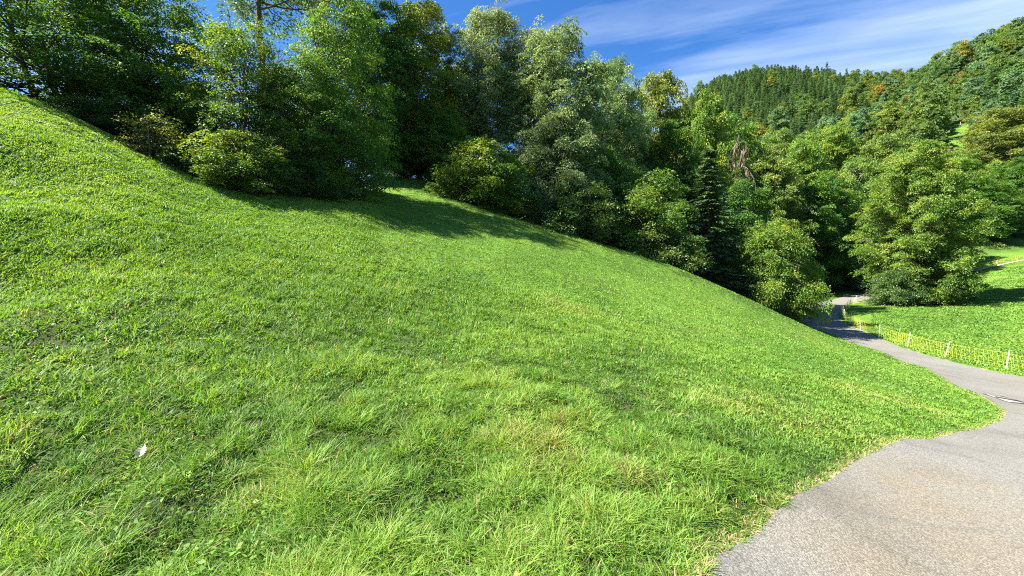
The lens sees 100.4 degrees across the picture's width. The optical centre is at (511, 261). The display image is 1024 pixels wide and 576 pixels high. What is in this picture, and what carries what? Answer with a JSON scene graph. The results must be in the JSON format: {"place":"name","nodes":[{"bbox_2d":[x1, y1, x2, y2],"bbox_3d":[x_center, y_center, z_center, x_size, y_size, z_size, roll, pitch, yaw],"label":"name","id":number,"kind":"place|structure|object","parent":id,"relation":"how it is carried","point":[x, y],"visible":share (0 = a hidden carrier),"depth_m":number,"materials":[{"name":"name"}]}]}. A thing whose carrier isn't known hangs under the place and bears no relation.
{"place":"outdoors","nodes":[
{"label":"outdoors","id":0,"kind":"place"},
{"bbox_2d":[0,84,1023,575],"bbox_3d":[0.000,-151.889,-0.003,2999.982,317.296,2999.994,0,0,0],"label":"ground","id":1,"kind":"structure","parent":0,"point":[1010,250],"depth_m":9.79,"materials":[{"name":"green plant"}]},
{"bbox_2d":[41,91,152,139],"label":"shrub","id":2,"kind":"object","parent":1,"relation":"on","point":[81,108],"visible":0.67,"depth_m":15.74,"materials":[{"name":"green plant"}]},
{"bbox_2d":[0,0,206,109],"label":"broadleaf tree","id":3,"kind":"object","parent":1,"relation":"on","point":[16,16],"visible":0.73,"depth_m":16.59,"materials":[{"name":"green plant"}]},
{"bbox_2d":[14,0,240,147],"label":"broadleaf tree","id":4,"kind":"object","parent":1,"relation":"on","point":[175,16],"visible":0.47,"depth_m":18.27,"materials":[{"name":"green plant"}]},
{"bbox_2d":[134,440,146,456],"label":"fallen leaf","id":5,"kind":"object","parent":1,"relation":"on","point":[140,450],"visible":1,"depth_m":3.32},
{"bbox_2d":[108,107,197,161],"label":"shrub","id":6,"kind":"object","parent":1,"relation":"on","point":[154,148],"visible":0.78,"depth_m":15.55,"materials":[{"name":"green plant"}]},
{"bbox_2d":[111,78,235,164],"bbox_3d":[-16.281,-6.045,20.412,7.048,4.851,6.720,0,0,-33],"label":"shrub","id":7,"kind":"object","parent":1,"relation":"on","point":[151,101],"visible":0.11,"depth_m":19.06,"materials":[{"name":"green plant"}]},
{"bbox_2d":[160,138,218,176],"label":"shrub","id":8,"kind":"object","parent":1,"relation":"on","point":[179,163],"visible":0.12,"depth_m":16.13,"materials":[{"name":"green plant"}]},
{"bbox_2d":[178,124,292,194],"bbox_3d":[-10.572,-3.651,16.386,3.896,3.155,4.447,0,0,-4],"label":"shrub","id":9,"kind":"object","parent":1,"relation":"on","point":[258,164],"visible":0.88,"depth_m":15.74,"materials":[{"name":"green plant"}]},
{"bbox_2d":[148,11,330,198],"bbox_3d":[-11.782,-6.431,18.335,7.182,8.318,7.089,0,0,-9],"label":"broadleaf tree","id":10,"kind":"object","parent":1,"relation":"on","point":[224,35],"visible":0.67,"depth_m":17.48,"materials":[{"name":"green plant"}]},
{"bbox_2d":[202,0,365,84],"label":"broadleaf tree","id":11,"kind":"object","parent":1,"relation":"on","point":[243,9],"visible":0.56,"depth_m":32.39,"materials":[{"name":"green plant"}]},
{"bbox_2d":[226,52,378,201],"bbox_3d":[-9.809,-5.863,20.009,7.047,7.260,7.148,0,0,-18],"label":"broadleaf tree","id":12,"kind":"object","parent":1,"relation":"on","point":[328,154],"visible":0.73,"depth_m":19.25,"materials":[{"name":"green plant"}]},
{"bbox_2d":[253,155,352,201],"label":"shrub","id":13,"kind":"object","parent":1,"relation":"on","point":[316,188],"visible":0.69,"depth_m":17.97,"materials":[{"name":"green plant"}]},
{"bbox_2d":[292,115,378,188],"bbox_3d":[-11.201,-5.987,24.501,7.160,5.480,6.826,0,0,-15],"label":"shrub","id":14,"kind":"object","parent":1,"relation":"on","point":[342,161],"visible":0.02,"depth_m":24.20,"materials":[{"name":"green plant"}]},
{"bbox_2d":[264,0,408,202],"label":"broadleaf tree","id":15,"kind":"object","parent":1,"relation":"on","point":[324,36],"visible":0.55,"depth_m":21.77,"materials":[{"name":"green plant"}]},
{"bbox_2d":[323,0,448,177],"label":"broadleaf tree","id":16,"kind":"object","parent":1,"relation":"on","point":[406,100],"visible":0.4,"depth_m":30.82,"materials":[{"name":"green plant"}]},
{"bbox_2d":[385,127,441,182],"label":"broadleaf tree","id":17,"kind":"object","parent":1,"relation":"on","point":[408,175],"visible":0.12,"depth_m":34.61,"materials":[{"name":"green plant"}]},
{"bbox_2d":[368,0,476,179],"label":"broadleaf tree","id":18,"kind":"object","parent":1,"relation":"on","point":[433,40],"visible":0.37,"depth_m":33.95,"materials":[{"name":"green plant"}]},
{"bbox_2d":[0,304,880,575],"bbox_3d":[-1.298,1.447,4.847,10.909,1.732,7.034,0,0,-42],"label":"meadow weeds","id":19,"kind":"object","parent":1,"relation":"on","point":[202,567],"visible":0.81,"depth_m":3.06,"materials":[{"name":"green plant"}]},
{"bbox_2d":[417,104,474,188],"bbox_3d":[-5.087,-8.496,33.230,4.824,6.946,4.943,0,0,-2],"label":"broadleaf tree","id":20,"kind":"object","parent":1,"relation":"on","point":[450,115],"visible":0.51,"depth_m":32.18,"materials":[{"name":"green plant"}]},
{"bbox_2d":[425,66,473,169],"bbox_3d":[-5.760,-11.573,39.644,7.146,13.693,7.323,0,0,-17],"label":"broadleaf tree","id":21,"kind":"object","parent":1,"relation":"on","point":[456,108],"visible":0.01,"depth_m":38.74,"materials":[{"name":"green plant"}]},
{"bbox_2d":[423,133,548,209],"bbox_3d":[-2.094,-5.716,29.027,7.972,6.126,9.100,0,0,-19],"label":"shrub","id":22,"kind":"object","parent":1,"relation":"on","point":[479,157],"visible":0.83,"depth_m":27.39,"materials":[{"name":"green plant"}]},
{"bbox_2d":[434,0,550,168],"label":"ash tree","id":23,"kind":"object","parent":1,"relation":"on","point":[478,108],"visible":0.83,"depth_m":35.08,"materials":[{"name":"green plant"}]},
{"bbox_2d":[474,183,537,218],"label":"shrub","id":24,"kind":"object","parent":1,"relation":"on","point":[505,204],"visible":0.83,"depth_m":27.28,"materials":[{"name":"green plant"}]},
{"bbox_2d":[491,13,624,187],"bbox_3d":[3.661,-10.340,36.384,11.465,20.030,11.631,0,0,30],"label":"ash tree","id":25,"kind":"object","parent":1,"relation":"on","point":[546,64],"visible":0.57,"depth_m":33.74,"materials":[{"name":"green plant"}]},
{"bbox_2d":[512,105,620,240],"bbox_3d":[3.606,-5.913,31.495,8.811,10.758,9.244,0,0,-24],"label":"broadleaf tree","id":26,"kind":"object","parent":1,"relation":"on","point":[550,166],"visible":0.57,"depth_m":29.99,"materials":[{"name":"green plant"}]},
{"bbox_2d":[523,179,628,242],"bbox_3d":[4.368,-3.140,28.998,8.480,5.024,7.947,0,0,-15],"label":"shrub","id":27,"kind":"object","parent":1,"relation":"on","point":[586,223],"visible":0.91,"depth_m":27.23,"materials":[{"name":"green plant"}]},
{"bbox_2d":[571,143,650,245],"bbox_3d":[6.930,-4.145,32.931,8.509,10.168,8.113,0,0,-3],"label":"shrub","id":28,"kind":"object","parent":1,"relation":"on","point":[615,162],"visible":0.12,"depth_m":31.50,"materials":[{"name":"green plant"}]},
{"bbox_2d":[572,50,659,181],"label":"ash tree","id":29,"kind":"object","parent":1,"relation":"on","point":[624,136],"visible":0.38,"depth_m":40.22,"materials":[{"name":"green plant"}]},
{"bbox_2d":[616,105,656,180],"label":"broadleaf tree","id":30,"kind":"object","parent":1,"relation":"on","point":[644,158],"visible":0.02,"depth_m":45.36,"materials":[{"name":"green plant"}]},
{"bbox_2d":[592,166,708,257],"bbox_3d":[9.599,-2.910,32.224,11.552,8.756,11.014,0,0,-44],"label":"shrub","id":31,"kind":"object","parent":1,"relation":"on","point":[642,195],"visible":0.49,"depth_m":29.55,"materials":[{"name":"green plant"}]},
{"bbox_2d":[619,69,699,222],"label":"broadleaf tree","id":32,"kind":"object","parent":1,"relation":"on","point":[658,88],"visible":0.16,"depth_m":48.41,"materials":[{"name":"green plant"}]},
{"bbox_2d":[619,221,714,272],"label":"shrub","id":33,"kind":"object","parent":1,"relation":"on","point":[684,260],"visible":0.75,"depth_m":28.00,"materials":[{"name":"green plant"}]},
{"bbox_2d":[636,118,731,276],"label":"broadleaf tree","id":34,"kind":"object","parent":1,"relation":"on","point":[662,160],"visible":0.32,"depth_m":41.71,"materials":[{"name":"green plant"}]},
{"bbox_2d":[675,87,754,283],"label":"broadleaf tree","id":35,"kind":"object","parent":1,"relation":"on","point":[712,133],"visible":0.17,"depth_m":45.51,"materials":[{"name":"green plant"}]},
{"bbox_2d":[679,149,759,300],"bbox_3d":[15.788,-2.352,33.925,8.327,13.210,6.503,0,0,12],"label":"spruce tree","id":36,"kind":"object","parent":1,"relation":"on","point":[714,272],"visible":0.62,"depth_m":33.59,"materials":[{"name":"green plant"}]},
{"bbox_2d":[727,136,755,256],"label":"dead tree","id":37,"kind":"object","parent":1,"relation":"on","point":[741,160],"visible":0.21,"depth_m":43.78,"materials":[{"name":"brown plant"}]},
{"bbox_2d":[704,178,792,296],"bbox_3d":[21.377,-0.472,38.724,8.279,14.081,8.530,0,0,-41],"label":"broadleaf tree","id":38,"kind":"object","parent":1,"relation":"on","point":[751,214],"visible":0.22,"depth_m":38.15,"materials":[{"name":"green plant"}]},
{"bbox_2d":[720,113,788,222],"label":"broadleaf tree","id":39,"kind":"object","parent":1,"relation":"on","point":[749,128],"visible":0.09,"depth_m":67.67,"materials":[{"name":"green plant"}]},
{"bbox_2d":[751,127,804,216],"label":"broadleaf tree","id":40,"kind":"object","parent":1,"relation":"on","point":[782,136],"visible":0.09,"depth_m":86.40,"materials":[{"name":"green plant"}]},
{"bbox_2d":[723,217,835,328],"bbox_3d":[19.843,1.170,32.770,8.113,9.320,8.509,0,0,32],"label":"shrub","id":41,"kind":"object","parent":1,"relation":"on","point":[785,281],"visible":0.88,"depth_m":31.70,"materials":[{"name":"green plant"}]},
{"bbox_2d":[755,142,806,231],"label":"birch tree","id":42,"kind":"object","parent":1,"relation":"on","point":[777,151],"visible":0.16,"depth_m":67.77,"materials":[{"name":"green plant"}]},
{"bbox_2d":[745,155,819,268],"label":"broadleaf tree","id":43,"kind":"object","parent":1,"relation":"on","point":[779,197],"visible":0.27,"depth_m":65.55,"materials":[{"name":"green plant"}]},
{"bbox_2d":[778,131,848,275],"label":"broadleaf tree","id":44,"kind":"object","parent":1,"relation":"on","point":[805,161],"visible":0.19,"depth_m":71.51,"materials":[{"name":"green plant"}]},
{"bbox_2d":[792,168,866,289],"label":"broadleaf tree","id":45,"kind":"object","parent":1,"relation":"on","point":[828,260],"visible":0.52,"depth_m":68.12,"materials":[{"name":"green plant"}]},
{"bbox_2d":[808,117,871,220],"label":"broadleaf tree","id":46,"kind":"object","parent":1,"relation":"on","point":[833,145],"visible":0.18,"depth_m":89.39,"materials":[{"name":"green plant"}]},
{"bbox_2d":[657,52,1023,141],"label":"conifer forest","id":47,"kind":"object","parent":1,"relation":"on","point":[733,91],"visible":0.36,"depth_m":390.28,"materials":[{"name":"green plant"}]},
{"bbox_2d":[671,16,1023,162],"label":"hillside forest","id":48,"kind":"object","parent":1,"relation":"on","point":[943,87],"visible":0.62,"depth_m":226.18,"materials":[{"name":"green plant"}]},
{"bbox_2d":[820,233,888,292],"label":"broadleaf tree","id":49,"kind":"object","parent":1,"relation":"on","point":[855,282],"visible":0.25,"depth_m":69.50,"materials":[{"name":"green plant"}]},
{"bbox_2d":[831,157,892,255],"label":"birch tree","id":50,"kind":"object","parent":1,"relation":"on","point":[850,179],"visible":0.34,"depth_m":73.80,"materials":[{"name":"green plant"}]},
{"bbox_2d":[847,201,909,264],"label":"broadleaf tree","id":51,"kind":"object","parent":1,"relation":"on","point":[874,231],"visible":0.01,"depth_m":77.74,"materials":[{"name":"green plant"}]},
{"bbox_2d":[845,132,928,247],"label":"broadleaf tree","id":52,"kind":"object","parent":1,"relation":"on","point":[884,144],"visible":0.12,"depth_m":84.29,"materials":[{"name":"green plant"}]},
{"bbox_2d":[860,267,935,306],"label":"shrub","id":53,"kind":"object","parent":1,"relation":"on","point":[886,292],"visible":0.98,"depth_m":50.65,"materials":[{"name":"green plant"}]},
{"bbox_2d":[849,177,973,275],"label":"broadleaf tree","id":54,"kind":"object","parent":1,"relation":"on","point":[917,223],"visible":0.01,"depth_m":75.61,"materials":[{"name":"green plant"}]},
{"bbox_2d":[839,138,1008,305],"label":"broadleaf tree","id":55,"kind":"object","parent":1,"relation":"on","point":[937,225],"visible":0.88,"depth_m":50.68,"materials":[{"name":"green plant"}]},
{"bbox_2d":[901,118,950,151],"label":"broadleaf tree","id":56,"kind":"object","parent":1,"relation":"on","point":[922,132],"visible":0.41,"depth_m":150.83,"materials":[{"name":"green plant"}]},
{"bbox_2d":[841,297,1022,368],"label":"netting fence","id":57,"kind":"object","parent":1,"relation":"on","point":[1007,360],"visible":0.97,"depth_m":28.84,"materials":[{"name":"grey metal"}]},
{"bbox_2d":[871,266,1023,375],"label":"pasture grass","id":58,"kind":"structure","parent":1,"relation":"on","point":[973,358],"depth_m":37.36,"materials":[{"name":"green plant"}]},
{"bbox_2d":[933,272,982,300],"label":"shrub","id":59,"kind":"object","parent":1,"relation":"on","point":[972,298],"visible":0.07,"depth_m":52.86,"materials":[{"name":"green plant"}]},
{"bbox_2d":[924,152,998,228],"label":"broadleaf tree","id":60,"kind":"object","parent":1,"relation":"on","point":[966,164],"visible":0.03,"depth_m":95.55,"materials":[{"name":"green plant"}]},
{"bbox_2d":[960,125,1006,158],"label":"broadleaf tree","id":61,"kind":"object","parent":1,"relation":"on","point":[969,145],"visible":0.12,"depth_m":141.93,"materials":[{"name":"green plant"}]},
{"bbox_2d":[946,105,1023,177],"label":"broadleaf tree","id":62,"kind":"object","parent":1,"relation":"on","point":[1012,132],"visible":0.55,"depth_m":116.60,"materials":[{"name":"green plant"}]},
{"bbox_2d":[972,159,1005,178],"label":"broadleaf tree","id":63,"kind":"object","parent":1,"relation":"on","point":[997,163],"visible":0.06,"depth_m":113.40,"materials":[{"name":"green plant"}]},
{"bbox_2d":[956,177,1023,242],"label":"broadleaf tree","id":64,"kind":"object","parent":1,"relation":"on","point":[1001,192],"visible":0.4,"depth_m":91.67,"materials":[{"name":"green plant"}]},
{"bbox_2d":[980,255,1022,265],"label":"netting fence","id":65,"kind":"object","parent":1,"relation":"on","point":[1016,257],"visible":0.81,"depth_m":79.63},
{"bbox_2d":[985,156,1023,225],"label":"broadleaf tree","id":66,"kind":"object","parent":1,"relation":"on","point":[1016,172],"visible":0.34,"depth_m":99.87,"materials":[{"name":"green plant"}]},
{"bbox_2d":[1005,212,1023,235],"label":"broadleaf tree","id":67,"kind":"object","parent":1,"relation":"on","point":[1020,231],"visible":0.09,"depth_m":96.07,"materials":[{"name":"green plant"}]},
{"bbox_2d":[0,0,1023,193],"label":"sky","id":68,"kind":"structure","parent":0,"point":[703,40],"materials":[{"name":"blue"}]},
{"bbox_2d":[704,293,1023,575],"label":"road","id":69,"kind":"structure","parent":0,"point":[950,505],"depth_m":3.49,"materials":[{"name":"grey asphalt"}]},
{"bbox_2d":[982,393,1023,403],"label":"drain grate","id":70,"kind":"object","parent":69,"relation":"on","point":[1006,399],"visible":0.77,"depth_m":12.16,"materials":[{"name":"metal"}]},
{"bbox_2d":[973,260,1021,270],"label":"path","id":71,"kind":"structure","parent":0,"point":[997,265],"depth_m":77.53,"materials":[{"name":"grey asphalt"}]}
]}

